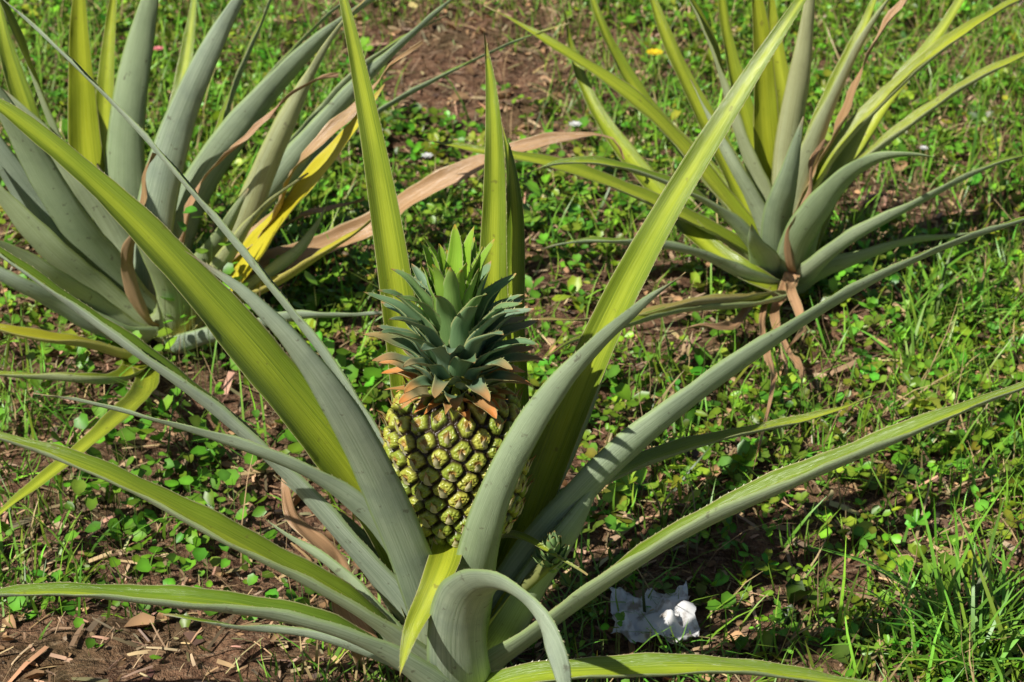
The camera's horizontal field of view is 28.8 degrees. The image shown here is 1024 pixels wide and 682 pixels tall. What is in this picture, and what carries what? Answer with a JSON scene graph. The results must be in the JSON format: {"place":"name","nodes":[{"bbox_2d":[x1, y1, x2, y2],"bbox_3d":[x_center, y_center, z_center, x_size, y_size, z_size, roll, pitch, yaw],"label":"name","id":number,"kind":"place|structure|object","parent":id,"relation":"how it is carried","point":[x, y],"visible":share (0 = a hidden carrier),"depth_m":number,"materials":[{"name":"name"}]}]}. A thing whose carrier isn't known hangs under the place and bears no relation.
{"place":"outdoors","nodes":[
{"label":"outdoors","id":0,"kind":"place"},
{"bbox_2d":[0,0,1023,681],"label":"ground","id":1,"kind":"structure","parent":0,"point":[84,662],"depth_m":2.48,"materials":[{"name":"soil"}]},
{"bbox_2d":[0,499,107,616],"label":"grass tuft","id":2,"kind":"object","parent":1,"relation":"on","point":[24,575],"visible":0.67,"depth_m":2.20,"materials":[{"name":"green plant"}]},
{"bbox_2d":[0,327,151,417],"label":"broadleaf weed","id":3,"kind":"object","parent":1,"relation":"on","point":[121,389],"visible":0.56,"depth_m":2.59,"materials":[{"name":"green plant"}]},
{"bbox_2d":[2,338,154,441],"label":"grass tuft","id":4,"kind":"object","parent":1,"relation":"on","point":[54,412],"visible":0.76,"depth_m":2.51,"materials":[{"name":"green plant"}]},
{"bbox_2d":[0,460,224,627],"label":"broadleaf weed","id":5,"kind":"object","parent":1,"relation":"on","point":[91,502],"visible":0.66,"depth_m":2.27,"materials":[{"name":"green plant"}]},
{"bbox_2d":[153,46,163,103],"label":"pink flower","id":6,"kind":"object","parent":1,"relation":"on","point":[157,48],"visible":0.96,"depth_m":3.38,"materials":[{"name":"pink plant"}]},
{"bbox_2d":[50,382,268,534],"bbox_3d":[-0.437,0.128,2.412,0.284,0.109,0.272,0,30,0],"label":"broadleaf weed","id":7,"kind":"object","parent":1,"relation":"on","point":[140,428],"visible":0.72,"depth_m":2.41,"materials":[{"name":"green plant"}]},
{"bbox_2d":[58,518,272,663],"bbox_3d":[-0.386,0.273,2.201,0.258,0.057,0.261,0,30,0],"label":"broadleaf weed","id":8,"kind":"object","parent":1,"relation":"on","point":[194,541],"visible":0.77,"depth_m":2.23,"materials":[{"name":"green plant"}]},
{"bbox_2d":[116,440,277,562],"bbox_3d":[-0.381,0.183,2.342,0.180,0.066,0.217,-12,32,-20],"label":"broadleaf weed","id":9,"kind":"object","parent":1,"relation":"on","point":[210,494],"visible":0.66,"depth_m":2.35,"materials":[{"name":"green plant"}]},
{"bbox_2d":[153,205,254,388],"bbox_3d":[-0.400,-0.065,2.597,0.141,0.240,0.160,-11,32,-19],"label":"broadleaf weed","id":10,"kind":"object","parent":1,"relation":"on","point":[228,268],"visible":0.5,"depth_m":2.60,"materials":[{"name":"green plant"}]},
{"bbox_2d":[72,340,388,533],"bbox_3d":[-0.373,0.097,2.418,0.296,0.142,0.426,19,35,30],"label":"grass tuft","id":11,"kind":"object","parent":1,"relation":"on","point":[222,430],"visible":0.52,"depth_m":2.48,"materials":[{"name":"green plant"}]},
{"bbox_2d":[242,570,331,656],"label":"broadleaf weed","id":12,"kind":"object","parent":1,"relation":"on","point":[271,593],"visible":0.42,"depth_m":2.17,"materials":[{"name":"green plant"}]},
{"bbox_2d":[245,255,340,340],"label":"broadleaf weed","id":13,"kind":"object","parent":1,"relation":"on","point":[310,277],"visible":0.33,"depth_m":2.72,"materials":[{"name":"green plant"}]},
{"bbox_2d":[0,0,624,514],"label":"pineapple plant","id":14,"kind":"object","parent":1,"relation":"on","point":[80,240],"visible":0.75,"depth_m":2.62,"materials":[{"name":"green plant"}]},
{"bbox_2d":[263,208,372,298],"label":"grass tuft","id":15,"kind":"object","parent":1,"relation":"on","point":[330,259],"visible":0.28,"depth_m":2.85,"materials":[{"name":"green plant"}]},
{"bbox_2d":[276,400,388,493],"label":"broadleaf weed","id":16,"kind":"object","parent":1,"relation":"on","point":[296,447],"visible":0.14,"depth_m":2.44,"materials":[{"name":"green plant"}]},
{"bbox_2d":[240,58,469,147],"bbox_3d":[-0.277,-0.431,3.378,0.414,0.096,0.355,0,30,0],"label":"grass tuft","id":17,"kind":"object","parent":1,"relation":"on","point":[328,92],"visible":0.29,"depth_m":3.37,"materials":[{"name":"green plant"}]},
{"bbox_2d":[323,339,389,413],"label":"broadleaf weed","id":18,"kind":"object","parent":1,"relation":"on","point":[372,375],"visible":0.32,"depth_m":2.56,"materials":[{"name":"green plant"}]},
{"bbox_2d":[344,242,430,331],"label":"grass tuft","id":19,"kind":"object","parent":1,"relation":"on","point":[370,274],"visible":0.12,"depth_m":2.71,"materials":[{"name":"green plant"}]},
{"bbox_2d":[363,176,460,254],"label":"grass tuft","id":20,"kind":"object","parent":1,"relation":"on","point":[423,224],"visible":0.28,"depth_m":2.94,"materials":[{"name":"green plant"}]},
{"bbox_2d":[422,152,432,168],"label":"white flower","id":21,"kind":"object","parent":1,"relation":"on","point":[426,155],"visible":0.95,"depth_m":3.17,"materials":[{"name":"white plant"}]},
{"bbox_2d":[420,129,597,208],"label":"broadleaf weed","id":22,"kind":"object","parent":1,"relation":"on","point":[461,134],"visible":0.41,"depth_m":3.19,"materials":[{"name":"green plant"}]},
{"bbox_2d":[0,0,1023,681],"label":"pineapple plant","id":23,"kind":"object","parent":1,"relation":"on","point":[468,608],"visible":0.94,"depth_m":1.92,"materials":[{"name":"green plant"}]},
{"bbox_2d":[363,224,576,609],"bbox_3d":[-0.038,0.141,1.948,0.204,0.547,0.177,0,30,0],"label":"pineapple","id":24,"kind":"object","parent":23,"relation":"attached to","point":[450,416],"visible":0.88,"depth_m":1.86,"materials":[{"name":"green plant"}]},
{"bbox_2d":[0,0,1023,681],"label":"clover weeds","id":25,"kind":"object","parent":1,"relation":"on","point":[742,458],"visible":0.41,"depth_m":2.77,"materials":[{"name":"green plant"}]},
{"bbox_2d":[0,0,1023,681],"bbox_3d":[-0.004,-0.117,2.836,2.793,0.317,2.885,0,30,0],"label":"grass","id":26,"kind":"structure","parent":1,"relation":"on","point":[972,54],"depth_m":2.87,"materials":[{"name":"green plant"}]},
{"bbox_2d":[0,0,1023,681],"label":"dry straw litter","id":27,"kind":"object","parent":1,"relation":"on","point":[136,620],"visible":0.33,"depth_m":2.53,"materials":[{"name":"brown plant"}]},
{"bbox_2d":[569,121,581,147],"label":"white flower","id":28,"kind":"object","parent":1,"relation":"on","point":[574,123],"visible":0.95,"depth_m":3.25,"materials":[{"name":"white plant"}]},
{"bbox_2d":[529,194,631,291],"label":"grass tuft","id":29,"kind":"object","parent":1,"relation":"on","point":[554,248],"visible":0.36,"depth_m":2.90,"materials":[{"name":"green plant"}]},
{"bbox_2d":[561,610,668,681],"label":"broadleaf weed","id":30,"kind":"object","parent":1,"relation":"on","point":[618,616],"visible":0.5,"depth_m":2.09,"materials":[{"name":"green plant"}]},
{"bbox_2d":[541,531,696,635],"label":"grass tuft","id":31,"kind":"object","parent":1,"relation":"on","point":[581,577],"visible":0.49,"depth_m":2.20,"materials":[{"name":"green plant"}]},
{"bbox_2d":[532,49,727,145],"bbox_3d":[0.229,-0.420,3.366,0.307,0.088,0.377,-14,33,-22],"label":"grass tuft","id":32,"kind":"object","parent":1,"relation":"on","point":[641,116],"visible":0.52,"depth_m":3.38,"materials":[{"name":"green plant"}]},
{"bbox_2d":[604,357,679,411],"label":"grass tuft","id":33,"kind":"object","parent":1,"relation":"on","point":[631,384],"visible":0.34,"depth_m":2.59,"materials":[{"name":"green plant"}]},
{"bbox_2d":[646,49,662,82],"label":"yellow flower","id":34,"kind":"object","parent":1,"relation":"on","point":[654,52],"visible":0.95,"depth_m":3.47,"materials":[{"name":"yellow plant"}]},
{"bbox_2d":[610,582,699,643],"bbox_3d":[0.154,0.292,2.155,0.098,0.032,0.100,0,30,0],"label":"crumpled paper","id":35,"kind":"object","parent":1,"relation":"on","point":[665,608],"visible":0.92,"depth_m":2.15,"materials":[{"name":"white paper"}]},
{"bbox_2d":[570,560,810,681],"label":"grass tuft","id":36,"kind":"object","parent":1,"relation":"on","point":[702,652],"visible":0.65,"depth_m":2.12,"materials":[{"name":"green plant"}]},
{"bbox_2d":[418,0,1023,468],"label":"pineapple plant","id":37,"kind":"object","parent":1,"relation":"on","point":[778,202],"visible":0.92,"depth_m":2.69,"materials":[{"name":"green plant"}]},
{"bbox_2d":[658,350,801,417],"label":"broadleaf weed","id":38,"kind":"object","parent":1,"relation":"on","point":[730,381],"visible":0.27,"depth_m":2.61,"materials":[{"name":"green plant"}]},
{"bbox_2d":[661,400,830,489],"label":"grass tuft","id":39,"kind":"object","parent":1,"relation":"on","point":[828,488],"visible":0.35,"depth_m":2.46,"materials":[{"name":"green plant"}]},
{"bbox_2d":[658,446,863,563],"bbox_3d":[0.295,0.177,2.389,0.250,0.036,0.267,0,30,0],"label":"broadleaf weed","id":40,"kind":"object","parent":1,"relation":"on","point":[858,501],"visible":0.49,"depth_m":2.35,"materials":[{"name":"green plant"}]},
{"bbox_2d":[806,537,1023,681],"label":"grass tuft","id":41,"kind":"object","parent":1,"relation":"on","point":[907,668],"visible":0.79,"depth_m":2.11,"materials":[{"name":"green plant"}]},
{"bbox_2d":[808,472,1023,681],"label":"grass tuft","id":42,"kind":"object","parent":1,"relation":"on","point":[999,591],"visible":0.75,"depth_m":2.15,"materials":[{"name":"green plant"}]},
{"bbox_2d":[920,145,928,161],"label":"white flower","id":43,"kind":"object","parent":1,"relation":"on","point":[923,147],"visible":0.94,"depth_m":3.19,"materials":[{"name":"white plant"}]},
{"bbox_2d":[851,272,1007,386],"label":"grass tuft","id":44,"kind":"object","parent":1,"relation":"on","point":[912,346],"visible":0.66,"depth_m":2.65,"materials":[{"name":"green plant"}]},
{"bbox_2d":[872,231,1023,337],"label":"grass tuft","id":45,"kind":"object","parent":1,"relation":"on","point":[932,294],"visible":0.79,"depth_m":2.76,"materials":[{"name":"green plant"}]},
{"bbox_2d":[874,500,1023,681],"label":"grass tuft","id":46,"kind":"object","parent":1,"relation":"on","point":[973,645],"visible":0.86,"depth_m":2.09,"materials":[{"name":"green plant"}]},
{"bbox_2d":[895,418,1009,481],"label":"broadleaf weed","id":47,"kind":"object","parent":1,"relation":"on","point":[980,441],"visible":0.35,"depth_m":2.47,"materials":[{"name":"green plant"}]},
{"bbox_2d":[964,96,1023,185],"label":"grass tuft","id":48,"kind":"object","parent":1,"relation":"on","point":[997,151],"visible":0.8,"depth_m":3.20,"materials":[{"name":"green plant"}]}
]}

